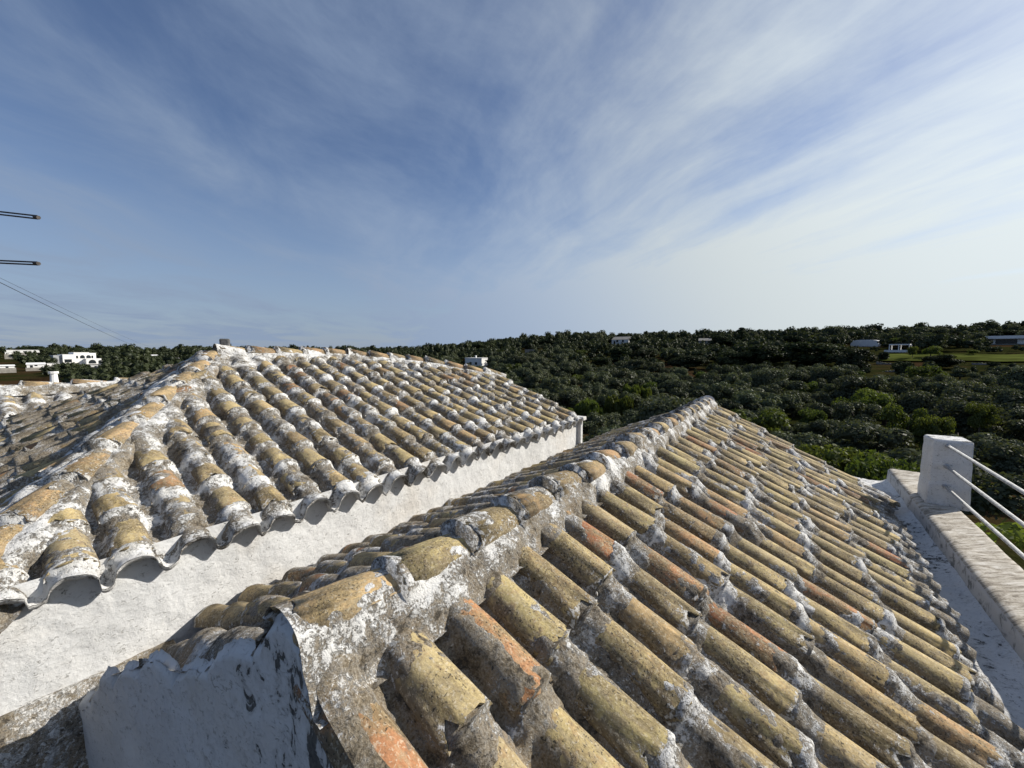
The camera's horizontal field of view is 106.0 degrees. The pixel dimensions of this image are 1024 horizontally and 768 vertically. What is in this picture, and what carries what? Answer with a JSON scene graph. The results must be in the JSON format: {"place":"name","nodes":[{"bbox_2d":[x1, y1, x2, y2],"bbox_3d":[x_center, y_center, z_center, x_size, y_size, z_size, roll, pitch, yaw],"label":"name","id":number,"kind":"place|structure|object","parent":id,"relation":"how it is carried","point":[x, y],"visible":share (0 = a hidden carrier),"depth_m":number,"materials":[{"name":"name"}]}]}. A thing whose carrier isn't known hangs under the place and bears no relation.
{"place":"outdoors","nodes":[
{"label":"outdoors","id":0,"kind":"place"},
{"bbox_2d":[465,355,487,365],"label":"white house","id":1,"kind":"structure","parent":0,"point":[475,361],"depth_m":133.80,"materials":[{"name":"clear paint"}]},
{"bbox_2d":[0,343,1023,568],"bbox_3d":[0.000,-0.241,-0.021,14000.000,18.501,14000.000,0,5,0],"label":"ground","id":2,"kind":"structure","parent":0,"point":[22,374],"depth_m":98.09,"materials":[{"name":"green plant"}]},
{"bbox_2d":[0,377,127,419],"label":"tiled house","id":3,"kind":"structure","parent":2,"relation":"on","point":[20,396],"depth_m":6.52,"materials":[{"name":"ceramic"}]},
{"bbox_2d":[0,211,40,265],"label":"tv antenna","id":4,"kind":"object","parent":3,"relation":"on","point":[37,217],"visible":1,"depth_m":5.24,"materials":[{"name":"grey metal"}]},
{"bbox_2d":[49,352,101,363],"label":"white villa","id":5,"kind":"object","parent":2,"relation":"on","point":[83,357],"visible":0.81,"depth_m":179.16,"materials":[{"name":"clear paint"}]},
{"bbox_2d":[0,344,585,715],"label":"tiled house","id":6,"kind":"structure","parent":2,"relation":"on","point":[141,511],"depth_m":2.94,"materials":[{"name":"tile"}]},
{"bbox_2d":[0,395,1023,767],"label":"tiled house","id":7,"kind":"structure","parent":2,"relation":"on","point":[706,581],"depth_m":1.65,"materials":[{"name":"tile"}]},
{"bbox_2d":[0,320,1023,382],"bbox_3d":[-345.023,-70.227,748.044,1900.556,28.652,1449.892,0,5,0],"label":"grove","id":8,"kind":"object","parent":2,"relation":"on","point":[126,361],"visible":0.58,"depth_m":150.12,"materials":[{"name":"green plant"}]},
{"bbox_2d":[528,373,545,389],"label":"olive tree","id":9,"kind":"object","parent":2,"relation":"on","point":[535,379],"visible":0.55,"depth_m":61.31,"materials":[{"name":"green plant"}]},
{"bbox_2d":[535,377,569,394],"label":"olive tree","id":10,"kind":"object","parent":2,"relation":"on","point":[556,382],"visible":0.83,"depth_m":57.75,"materials":[{"name":"green plant"}]},
{"bbox_2d":[549,365,573,378],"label":"olive tree","id":11,"kind":"object","parent":2,"relation":"on","point":[565,371],"visible":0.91,"depth_m":79.75,"materials":[{"name":"green plant"}]},
{"bbox_2d":[548,389,586,409],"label":"olive tree","id":12,"kind":"object","parent":2,"relation":"on","point":[570,398],"visible":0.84,"depth_m":47.83,"materials":[{"name":"green plant"}]},
{"bbox_2d":[570,360,592,375],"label":"olive tree","id":13,"kind":"object","parent":2,"relation":"on","point":[582,369],"visible":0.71,"depth_m":82.10,"materials":[{"name":"green plant"}]},
{"bbox_2d":[574,397,602,421],"bbox_3d":[8.637,3.584,43.688,3.356,4.313,3.216,-2,5,-26],"label":"green shrub","id":14,"kind":"object","parent":2,"relation":"on","point":[587,406],"visible":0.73,"depth_m":42.65,"materials":[{"name":"green plant"}]},
{"bbox_2d":[581,381,605,404],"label":"olive tree","id":15,"kind":"object","parent":2,"relation":"on","point":[596,389],"visible":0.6,"depth_m":55.03,"materials":[{"name":"green plant"}]},
{"bbox_2d":[582,371,608,387],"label":"olive tree","id":16,"kind":"object","parent":2,"relation":"on","point":[589,376],"visible":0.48,"depth_m":61.60,"materials":[{"name":"green plant"}]},
{"bbox_2d":[591,357,611,366],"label":"dark tree","id":17,"kind":"object","parent":2,"relation":"on","point":[599,361],"visible":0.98,"depth_m":114.81,"materials":[{"name":"green plant"}]},
{"bbox_2d":[582,423,625,442],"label":"olive tree","id":18,"kind":"object","parent":2,"relation":"on","point":[604,430],"visible":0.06,"depth_m":27.24,"materials":[{"name":"green plant"}]},
{"bbox_2d":[592,371,616,386],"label":"olive tree","id":19,"kind":"object","parent":2,"relation":"on","point":[604,377],"visible":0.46,"depth_m":62.31,"materials":[{"name":"green plant"}]},
{"bbox_2d":[588,414,634,435],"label":"olive tree","id":20,"kind":"object","parent":2,"relation":"on","point":[599,420],"visible":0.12,"depth_m":31.57,"materials":[{"name":"green plant"}]},
{"bbox_2d":[596,388,629,406],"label":"olive tree","id":21,"kind":"object","parent":2,"relation":"on","point":[606,392],"visible":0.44,"depth_m":47.35,"materials":[{"name":"green plant"}]},
{"bbox_2d":[595,368,630,377],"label":"olive tree","id":22,"kind":"object","parent":2,"relation":"on","point":[618,372],"visible":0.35,"depth_m":66.65,"materials":[{"name":"green plant"}]},
{"bbox_2d":[603,394,633,417],"bbox_3d":[12.231,3.400,44.200,3.376,4.641,2.959,4,6,36],"label":"green shrub","id":23,"kind":"object","parent":2,"relation":"on","point":[614,403],"visible":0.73,"depth_m":43.47,"materials":[{"name":"green plant"}]},
{"bbox_2d":[608,347,633,360],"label":"dark tree","id":24,"kind":"object","parent":2,"relation":"on","point":[615,353],"visible":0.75,"depth_m":127.47,"materials":[{"name":"green plant"}]},
{"bbox_2d":[606,377,645,393],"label":"olive tree","id":25,"kind":"object","parent":2,"relation":"on","point":[617,383],"visible":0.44,"depth_m":58.14,"materials":[{"name":"green plant"}]},
{"bbox_2d":[625,359,650,372],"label":"olive tree","id":26,"kind":"object","parent":2,"relation":"on","point":[639,364],"visible":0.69,"depth_m":88.44,"materials":[{"name":"green plant"}]},
{"bbox_2d":[625,393,655,410],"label":"olive tree","id":27,"kind":"object","parent":2,"relation":"on","point":[637,399],"visible":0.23,"depth_m":44.40,"materials":[{"name":"green plant"}]},
{"bbox_2d":[631,349,656,361],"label":"dark tree","id":28,"kind":"object","parent":2,"relation":"on","point":[642,353],"visible":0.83,"depth_m":122.81,"materials":[{"name":"green plant"}]},
{"bbox_2d":[630,393,672,414],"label":"olive tree","id":29,"kind":"object","parent":2,"relation":"on","point":[642,404],"visible":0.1,"depth_m":40.64,"materials":[{"name":"green plant"}]},
{"bbox_2d":[648,362,664,372],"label":"olive tree","id":30,"kind":"object","parent":2,"relation":"on","point":[657,368],"visible":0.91,"depth_m":88.03,"materials":[{"name":"green plant"}]},
{"bbox_2d":[632,394,695,422],"bbox_3d":[12.834,3.932,29.697,6.658,6.223,5.843,-1,5,-13],"label":"olive tree","id":31,"kind":"object","parent":2,"relation":"on","point":[666,405],"visible":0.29,"depth_m":28.91,"materials":[{"name":"green plant"}]},
{"bbox_2d":[655,372,679,395],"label":"olive tree","id":32,"kind":"object","parent":2,"relation":"on","point":[663,378],"visible":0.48,"depth_m":65.35,"materials":[{"name":"green plant"}]},
{"bbox_2d":[657,379,690,392],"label":"olive tree","id":33,"kind":"object","parent":2,"relation":"on","point":[666,385],"visible":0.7,"depth_m":60.22,"materials":[{"name":"green plant"}]},
{"bbox_2d":[669,387,704,400],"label":"olive tree","id":34,"kind":"object","parent":2,"relation":"on","point":[693,391],"visible":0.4,"depth_m":48.36,"materials":[{"name":"green plant"}]},
{"bbox_2d":[667,355,709,368],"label":"dark tree","id":35,"kind":"object","parent":2,"relation":"on","point":[687,362],"visible":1,"depth_m":104.95,"materials":[{"name":"green plant"}]},
{"bbox_2d":[694,381,730,405],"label":"olive tree","id":36,"kind":"object","parent":2,"relation":"on","point":[714,391],"visible":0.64,"depth_m":48.92,"materials":[{"name":"green plant"}]},
{"bbox_2d":[707,335,736,346],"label":"dark tree","id":37,"kind":"object","parent":2,"relation":"on","point":[723,340],"visible":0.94,"depth_m":171.55,"materials":[{"name":"green plant"}]},
{"bbox_2d":[710,365,734,374],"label":"olive tree","id":38,"kind":"object","parent":2,"relation":"on","point":[719,370],"visible":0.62,"depth_m":74.90,"materials":[{"name":"green plant"}]},
{"bbox_2d":[704,369,741,382],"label":"olive tree","id":39,"kind":"object","parent":2,"relation":"on","point":[716,378],"visible":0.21,"depth_m":61.25,"materials":[{"name":"green plant"}]},
{"bbox_2d":[715,351,755,366],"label":"dark tree","id":40,"kind":"object","parent":2,"relation":"on","point":[728,358],"visible":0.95,"depth_m":101.52,"materials":[{"name":"green plant"}]},
{"bbox_2d":[724,372,753,389],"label":"olive tree","id":41,"kind":"object","parent":2,"relation":"on","point":[732,378],"visible":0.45,"depth_m":56.33,"materials":[{"name":"green plant"}]},
{"bbox_2d":[719,398,761,413],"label":"olive tree","id":42,"kind":"object","parent":2,"relation":"on","point":[729,405],"visible":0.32,"depth_m":41.57,"materials":[{"name":"green plant"}]},
{"bbox_2d":[717,386,764,402],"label":"olive tree","id":43,"kind":"object","parent":2,"relation":"on","point":[728,392],"visible":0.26,"depth_m":48.88,"materials":[{"name":"green plant"}]},
{"bbox_2d":[738,406,776,430],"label":"olive tree","id":44,"kind":"object","parent":2,"relation":"on","point":[750,415],"visible":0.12,"depth_m":35.04,"materials":[{"name":"green plant"}]},
{"bbox_2d":[732,389,785,418],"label":"olive tree","id":45,"kind":"object","parent":2,"relation":"on","point":[743,397],"visible":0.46,"depth_m":42.12,"materials":[{"name":"green plant"}]},
{"bbox_2d":[730,407,790,432],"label":"green tree","id":46,"kind":"object","parent":2,"relation":"on","point":[774,420],"visible":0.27,"depth_m":29.88,"materials":[{"name":"green plant"}]},
{"bbox_2d":[742,344,792,364],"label":"dark tree","id":47,"kind":"object","parent":2,"relation":"on","point":[768,353],"visible":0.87,"depth_m":100.47,"materials":[{"name":"green plant"}]},
{"bbox_2d":[749,367,787,388],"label":"olive tree","id":48,"kind":"object","parent":2,"relation":"on","point":[760,377],"visible":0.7,"depth_m":57.16,"materials":[{"name":"green plant"}]},
{"bbox_2d":[757,383,782,398],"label":"olive tree","id":49,"kind":"object","parent":2,"relation":"on","point":[776,389],"visible":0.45,"depth_m":50.79,"materials":[{"name":"green plant"}]},
{"bbox_2d":[757,392,802,413],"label":"olive tree","id":50,"kind":"object","parent":2,"relation":"on","point":[789,401],"visible":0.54,"depth_m":44.78,"materials":[{"name":"green plant"}]},
{"bbox_2d":[765,378,809,393],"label":"olive tree","id":51,"kind":"object","parent":2,"relation":"on","point":[794,385],"visible":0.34,"depth_m":54.15,"materials":[{"name":"green plant"}]},
{"bbox_2d":[781,335,806,342],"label":"dark tree","id":52,"kind":"object","parent":2,"relation":"on","point":[791,338],"visible":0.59,"depth_m":146.74,"materials":[{"name":"green plant"}]},
{"bbox_2d":[784,370,809,382],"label":"olive tree","id":53,"kind":"object","parent":2,"relation":"on","point":[796,375],"visible":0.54,"depth_m":64.53,"materials":[{"name":"green plant"}]},
{"bbox_2d":[778,390,815,416],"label":"olive tree","id":54,"kind":"object","parent":2,"relation":"on","point":[806,398],"visible":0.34,"depth_m":48.34,"materials":[{"name":"green plant"}]},
{"bbox_2d":[769,431,830,454],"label":"olive tree","id":55,"kind":"object","parent":2,"relation":"on","point":[805,439],"visible":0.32,"depth_m":26.90,"materials":[{"name":"green plant"}]},
{"bbox_2d":[780,422,826,439],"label":"olive tree","id":56,"kind":"object","parent":2,"relation":"on","point":[798,428],"visible":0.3,"depth_m":34.50,"materials":[{"name":"green plant"}]},
{"bbox_2d":[797,407,827,424],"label":"green tree","id":57,"kind":"object","parent":2,"relation":"on","point":[811,415],"visible":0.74,"depth_m":39.30,"materials":[{"name":"green plant"}]},
{"bbox_2d":[781,341,849,366],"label":"dark tree","id":58,"kind":"object","parent":2,"relation":"on","point":[811,353],"visible":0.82,"depth_m":98.62,"materials":[{"name":"green plant"}]},
{"bbox_2d":[804,391,833,406],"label":"olive tree","id":59,"kind":"object","parent":2,"relation":"on","point":[822,397],"visible":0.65,"depth_m":49.29,"materials":[{"name":"green plant"}]},
{"bbox_2d":[808,366,845,383],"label":"olive tree","id":60,"kind":"object","parent":2,"relation":"on","point":[829,374],"visible":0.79,"depth_m":61.36,"materials":[{"name":"green plant"}]},
{"bbox_2d":[811,382,848,407],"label":"olive tree","id":61,"kind":"object","parent":2,"relation":"on","point":[827,386],"visible":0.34,"depth_m":53.05,"materials":[{"name":"green plant"}]},
{"bbox_2d":[801,418,861,442],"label":"olive tree","id":62,"kind":"object","parent":2,"relation":"on","point":[819,426],"visible":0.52,"depth_m":32.66,"materials":[{"name":"green plant"}]},
{"bbox_2d":[809,402,855,422],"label":"olive tree","id":63,"kind":"object","parent":2,"relation":"on","point":[828,410],"visible":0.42,"depth_m":40.22,"materials":[{"name":"green plant"}]},
{"bbox_2d":[820,326,844,335],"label":"olive tree","id":64,"kind":"object","parent":2,"relation":"on","point":[833,330],"visible":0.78,"depth_m":159.57,"materials":[{"name":"green plant"}]},
{"bbox_2d":[795,444,893,474],"bbox_3d":[17.847,5.424,20.882,4.132,4.538,4.495,2,5,21],"label":"green tree","id":65,"kind":"object","parent":2,"relation":"on","point":[838,458],"visible":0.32,"depth_m":20.38,"materials":[{"name":"green plant"}]},
{"bbox_2d":[827,348,877,370],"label":"dark tree","id":66,"kind":"object","parent":2,"relation":"on","point":[860,358],"visible":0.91,"depth_m":86.35,"materials":[{"name":"green plant"}]},
{"bbox_2d":[832,401,881,424],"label":"olive tree","id":67,"kind":"object","parent":2,"relation":"on","point":[842,410],"visible":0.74,"depth_m":36.69,"materials":[{"name":"green plant"}]},
{"bbox_2d":[828,374,888,400],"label":"olive tree","id":68,"kind":"object","parent":2,"relation":"on","point":[847,381],"visible":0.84,"depth_m":49.52,"materials":[{"name":"green plant"}]},
{"bbox_2d":[831,387,896,418],"bbox_3d":[38.701,2.940,42.345,4.751,5.082,5.166,0,5,-3],"label":"green tree","id":69,"kind":"object","parent":2,"relation":"on","point":[868,397],"visible":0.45,"depth_m":41.28,"materials":[{"name":"green plant"}]},
{"bbox_2d":[850,340,880,346],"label":"white barn","id":70,"kind":"structure","parent":2,"relation":"on","point":[869,343],"depth_m":155.15,"materials":[{"name":"white paint"}]},
{"bbox_2d":[823,421,914,454],"bbox_3d":[25.822,4.809,28.457,5.472,4.380,5.626,1,5,16],"label":"olive tree","id":71,"kind":"object","parent":2,"relation":"on","point":[857,433],"visible":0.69,"depth_m":27.28,"materials":[{"name":"green plant"}]},
{"bbox_2d":[844,449,920,480],"bbox_3d":[15.709,5.505,16.053,3.223,5.309,3.539,4,6,36],"label":"green tree","id":72,"kind":"object","parent":2,"relation":"on","point":[875,470],"visible":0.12,"depth_m":16.24,"materials":[{"name":"green plant"}]},
{"bbox_2d":[883,380,915,395],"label":"olive tree","id":73,"kind":"object","parent":2,"relation":"on","point":[898,388],"visible":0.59,"depth_m":47.90,"materials":[{"name":"green plant"}]},
{"bbox_2d":[890,361,912,374],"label":"dark tree","id":74,"kind":"object","parent":2,"relation":"on","point":[899,367],"visible":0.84,"depth_m":78.15,"materials":[{"name":"green plant"}]},
{"bbox_2d":[880,403,932,447],"bbox_3d":[32.794,4.234,31.846,2.981,5.189,3.951,-1,5,-13],"label":"green tree","id":75,"kind":"object","parent":2,"relation":"on","point":[895,413],"visible":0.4,"depth_m":31.90,"materials":[{"name":"green plant"}]},
{"bbox_2d":[886,390,939,420],"bbox_3d":[42.280,3.073,40.851,3.750,4.907,4.270,2,5,19],"label":"olive tree","id":76,"kind":"object","parent":2,"relation":"on","point":[910,401],"visible":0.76,"depth_m":39.68,"materials":[{"name":"green plant"}]},
{"bbox_2d":[905,365,948,378],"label":"green tree","id":77,"kind":"object","parent":2,"relation":"on","point":[923,371],"visible":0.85,"depth_m":67.44,"materials":[{"name":"green plant"}]},
{"bbox_2d":[909,373,947,390],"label":"olive tree","id":78,"kind":"object","parent":2,"relation":"on","point":[940,377],"visible":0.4,"depth_m":53.58,"materials":[{"name":"green plant"}]},
{"bbox_2d":[914,335,942,347],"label":"olive tree","id":79,"kind":"object","parent":2,"relation":"on","point":[922,342],"visible":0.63,"depth_m":114.77,"materials":[{"name":"green plant"}]},
{"bbox_2d":[921,345,942,355],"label":"green tree","id":80,"kind":"object","parent":2,"relation":"on","point":[934,349],"visible":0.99,"depth_m":101.91,"materials":[{"name":"green plant"}]},
{"bbox_2d":[912,414,956,435],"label":"green tree","id":81,"kind":"object","parent":2,"relation":"on","point":[936,424],"visible":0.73,"depth_m":29.46,"materials":[{"name":"green plant"}]},
{"bbox_2d":[914,381,957,397],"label":"olive tree","id":82,"kind":"object","parent":2,"relation":"on","point":[932,387],"visible":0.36,"depth_m":46.86,"materials":[{"name":"green plant"}]},
{"bbox_2d":[853,469,1023,752],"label":"parapet","id":83,"kind":"structure","parent":2,"relation":"on","point":[977,572],"depth_m":3.29,"materials":[{"name":"paint"}]},
{"bbox_2d":[917,434,973,510],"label":"railing pillar","id":84,"kind":"structure","parent":83,"relation":"on","point":[935,474],"depth_m":4.66,"materials":[{"name":"paint"}]},
{"bbox_2d":[941,444,1023,559],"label":"railing","id":85,"kind":"object","parent":84,"relation":"attached to","point":[1001,508],"visible":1,"depth_m":3.63,"materials":[{"name":"white metal"}]},
{"bbox_2d":[920,354,965,367],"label":"dark tree","id":86,"kind":"object","parent":2,"relation":"on","point":[945,360],"visible":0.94,"depth_m":85.48,"materials":[{"name":"green plant"}]},
{"bbox_2d":[883,447,1023,522],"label":"olive tree","id":87,"kind":"object","parent":2,"relation":"on","point":[981,480],"visible":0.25,"depth_m":17.61,"materials":[{"name":"green plant"}]},
{"bbox_2d":[905,397,1012,435],"bbox_3d":[40.287,3.713,35.188,4.642,4.929,6.296,-4,7,-42],"label":"olive tree","id":88,"kind":"object","parent":2,"relation":"on","point":[954,408],"visible":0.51,"depth_m":33.92,"materials":[{"name":"green plant"}]},
{"bbox_2d":[949,369,971,379],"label":"olive tree","id":89,"kind":"object","parent":2,"relation":"on","point":[958,373],"visible":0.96,"depth_m":71.20,"materials":[{"name":"green plant"}]},
{"bbox_2d":[935,380,990,398],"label":"olive tree","id":90,"kind":"object","parent":2,"relation":"on","point":[974,386],"visible":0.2,"depth_m":44.26,"materials":[{"name":"green plant"}]},
{"bbox_2d":[961,330,988,346],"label":"olive tree","id":91,"kind":"object","parent":2,"relation":"on","point":[974,335],"visible":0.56,"depth_m":128.43,"materials":[{"name":"green plant"}]},
{"bbox_2d":[940,386,1023,410],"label":"olive tree","id":92,"kind":"object","parent":2,"relation":"on","point":[1014,402],"visible":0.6,"depth_m":39.84,"materials":[{"name":"green plant"}]},
{"bbox_2d":[964,401,1001,442],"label":"green tree","id":93,"kind":"object","parent":2,"relation":"on","point":[984,415],"visible":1,"depth_m":31.57,"materials":[{"name":"green plant"}]},
{"bbox_2d":[942,432,1023,470],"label":"olive tree","id":94,"kind":"object","parent":2,"relation":"on","point":[980,438],"visible":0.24,"depth_m":26.68,"materials":[{"name":"green plant"}]},
{"bbox_2d":[974,319,1002,329],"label":"olive tree","id":95,"kind":"object","parent":2,"relation":"on","point":[991,324],"visible":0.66,"depth_m":182.52,"materials":[{"name":"green plant"}]},
{"bbox_2d":[975,522,1023,569],"bbox_3d":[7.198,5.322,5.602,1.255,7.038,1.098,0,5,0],"label":"leafy shrub","id":96,"kind":"object","parent":2,"relation":"on","point":[1006,530],"visible":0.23,"depth_m":5.30,"materials":[{"name":"green plant"}]},
{"bbox_2d":[976,440,1023,496],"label":"olive tree","id":97,"kind":"object","parent":2,"relation":"on","point":[1009,456],"visible":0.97,"depth_m":23.77,"materials":[{"name":"green plant"}]},
{"bbox_2d":[976,387,1023,426],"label":"olive tree","id":98,"kind":"object","parent":2,"relation":"on","point":[994,392],"visible":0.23,"depth_m":41.01,"materials":[{"name":"green plant"}]},
{"bbox_2d":[978,375,1023,390],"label":"olive tree","id":99,"kind":"object","parent":2,"relation":"on","point":[991,382],"visible":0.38,"depth_m":47.86,"materials":[{"name":"green plant"}]},
{"bbox_2d":[986,335,1023,344],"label":"modern villa","id":100,"kind":"object","parent":2,"relation":"on","point":[1010,340],"visible":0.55,"depth_m":134.05,"materials":[{"name":"white paint"}]},
{"bbox_2d":[995,419,1023,439],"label":"olive tree","id":101,"kind":"object","parent":2,"relation":"on","point":[1014,428],"visible":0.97,"depth_m":32.31,"materials":[{"name":"green plant"}]},
{"bbox_2d":[996,406,1023,424],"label":"olive tree","id":102,"kind":"object","parent":2,"relation":"on","point":[1017,414],"visible":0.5,"depth_m":36.78,"materials":[{"name":"green plant"}]},
{"bbox_2d":[997,364,1023,383],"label":"olive tree","id":103,"kind":"object","parent":2,"relation":"on","point":[1016,372],"visible":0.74,"depth_m":49.16,"materials":[{"name":"green plant"}]},
{"bbox_2d":[0,0,1023,348],"label":"sky","id":104,"kind":"structure","parent":0,"point":[259,173],"materials":[{"name":"blue"}]},
{"bbox_2d":[879,353,1023,360],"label":"grass field","id":105,"kind":"structure","parent":0,"point":[980,357],"depth_m":99.02,"materials":[{"name":"green plant"}]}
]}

